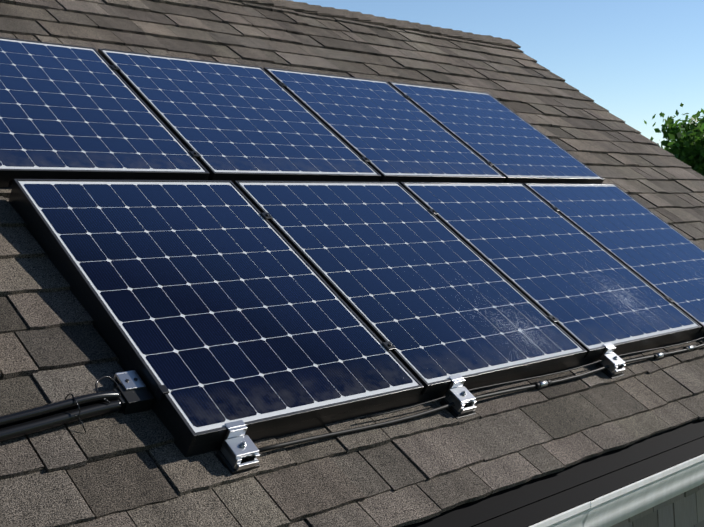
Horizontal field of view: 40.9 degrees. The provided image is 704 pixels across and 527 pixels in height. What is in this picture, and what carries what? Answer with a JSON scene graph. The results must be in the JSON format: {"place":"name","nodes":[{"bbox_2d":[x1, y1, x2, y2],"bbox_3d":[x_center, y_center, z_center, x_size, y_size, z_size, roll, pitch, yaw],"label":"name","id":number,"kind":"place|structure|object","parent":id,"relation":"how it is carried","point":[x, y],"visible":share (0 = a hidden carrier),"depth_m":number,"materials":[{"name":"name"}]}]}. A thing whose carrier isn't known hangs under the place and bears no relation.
{"place":"outdoors","nodes":[
{"label":"outdoors","id":0,"kind":"place"},
{"bbox_2d":[292,0,703,148],"label":"sky","id":1,"kind":"structure","parent":0,"point":[637,60],"materials":[{"name":"blue"}]},
{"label":"mount rails","id":2,"kind":"object","parent":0,"visible":0},
{"bbox_2d":[0,37,209,179],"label":"solar panel","id":3,"kind":"object","parent":2,"relation":"on","point":[73,112],"visible":0.94,"depth_m":4.23,"materials":[{"name":"blue"}]},
{"bbox_2d":[98,48,380,181],"bbox_3d":[-0.598,-0.783,5.015,1.085,0.047,1.225,-4,39,-44],"label":"solar panel","id":4,"kind":"object","parent":2,"relation":"on","point":[231,122],"visible":0.85,"depth_m":4.93,"materials":[{"name":"blue"}]},
{"bbox_2d":[264,67,505,182],"bbox_3d":[0.196,-0.842,5.775,1.065,0.047,1.225,-4,39,-44],"label":"solar panel","id":5,"kind":"object","parent":2,"relation":"on","point":[389,132],"visible":0.9,"depth_m":5.70,"materials":[{"name":"blue"}]},
{"bbox_2d":[388,82,603,183],"bbox_3d":[0.996,-0.902,6.540,1.102,0.047,1.225,-4,39,-44],"label":"solar panel","id":6,"kind":"object","parent":2,"relation":"on","point":[510,145],"visible":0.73,"depth_m":6.47,"materials":[{"name":"blue"}]},
{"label":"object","id":7,"kind":"object","parent":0,"visible":0},
{"bbox_2d":[529,454,703,526],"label":"rain gutter","id":8,"kind":"object","parent":7,"relation":"attached to","point":[623,503],"visible":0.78,"depth_m":3.79,"materials":[{"name":"white metal"}]},
{"bbox_2d":[403,419,703,526],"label":"roof eave edge","id":9,"kind":"object","parent":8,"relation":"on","point":[532,502],"depth_m":3.58,"materials":[{"name":"black"}]},
{"bbox_2d":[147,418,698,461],"bbox_3d":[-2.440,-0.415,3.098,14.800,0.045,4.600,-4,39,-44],"label":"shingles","id":10,"kind":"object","parent":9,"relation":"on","point":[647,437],"depth_m":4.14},
{"bbox_2d":[0,376,122,441],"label":"conduit bundle","id":11,"kind":"object","parent":10,"relation":"on","point":[46,417],"visible":1,"depth_m":2.73,"materials":[{"name":"black plastic"}]},
{"bbox_2d":[111,370,154,414],"bbox_3d":[-0.697,0.402,2.943,0.107,0.065,0.128,-4,39,-44],"label":"junction box","id":12,"kind":"object","parent":10,"relation":"on","point":[135,392],"visible":0.94,"depth_m":2.92,"materials":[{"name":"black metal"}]},
{"bbox_2d":[0,0,703,526],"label":"roof shingles","id":13,"kind":"object","parent":10,"relation":"on","point":[122,470],"visible":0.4,"depth_m":3.49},
{"bbox_2d":[0,180,703,456],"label":"mounting rail","id":14,"kind":"object","parent":10,"relation":"on","point":[126,364],"visible":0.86,"depth_m":3.33,"materials":[{"name":"black metal"}]},
{"bbox_2d":[11,179,423,446],"bbox_3d":[-0.518,0.086,3.555,1.020,0.047,1.410,-4,39,-44],"label":"solar panel","id":15,"kind":"object","parent":14,"relation":"on","point":[217,305],"visible":1,"depth_m":3.44,"materials":[{"name":"blue"}]},
{"bbox_2d":[234,181,586,394],"bbox_3d":[0.255,0.028,4.295,1.080,0.047,1.410,-4,39,-44],"label":"solar panel","id":16,"kind":"object","parent":14,"relation":"on","point":[435,301],"visible":0.94,"depth_m":4.20,"materials":[{"name":"blue"}]},
{"bbox_2d":[400,182,701,357],"bbox_3d":[1.055,-0.032,5.061,1.090,0.047,1.410,-4,39,-44],"label":"solar panel","id":17,"kind":"object","parent":14,"relation":"on","point":[592,296],"visible":0.85,"depth_m":4.98,"materials":[{"name":"blue"}]},
{"bbox_2d":[524,183,703,332],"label":"solar panel","id":18,"kind":"object","parent":14,"relation":"on","point":[654,251],"visible":0.85,"depth_m":5.80,"materials":[{"name":"blue"}]},
{"bbox_2d":[229,0,520,47],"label":"ridge cap shingles","id":19,"kind":"object","parent":10,"relation":"on","point":[318,10],"visible":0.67,"depth_m":8.08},
{"bbox_2d":[110,65,674,401],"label":"clamps","id":20,"kind":"object","parent":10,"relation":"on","point":[161,391],"visible":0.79,"depth_m":4.36,"materials":[{"name":"black"}]},
{"bbox_2d":[215,343,625,473],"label":"mounting brackets","id":21,"kind":"object","parent":10,"relation":"on","point":[238,452],"visible":0.96,"depth_m":2.93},
{"bbox_2d":[258,337,703,452],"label":"string cable","id":22,"kind":"object","parent":10,"relation":"on","point":[541,384],"visible":0.94,"depth_m":3.73,"materials":[{"name":"black rubber"}]},
{"label":"lawn","id":23,"kind":"structure","parent":0,"visible":0},
{"bbox_2d":[644,103,703,175],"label":"maple tree","id":24,"kind":"object","parent":23,"relation":"on","point":[687,147],"visible":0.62,"depth_m":54.91,"materials":[{"name":"green plant"}]},
{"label":"house walls","id":25,"kind":"object","parent":23,"relation":"on","visible":0},
{"bbox_2d":[611,484,703,526],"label":"exterior wall siding","id":26,"kind":"object","parent":25,"relation":"attached to","point":[685,509],"visible":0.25,"depth_m":5.14,"materials":[{"name":"grey"}]}
]}

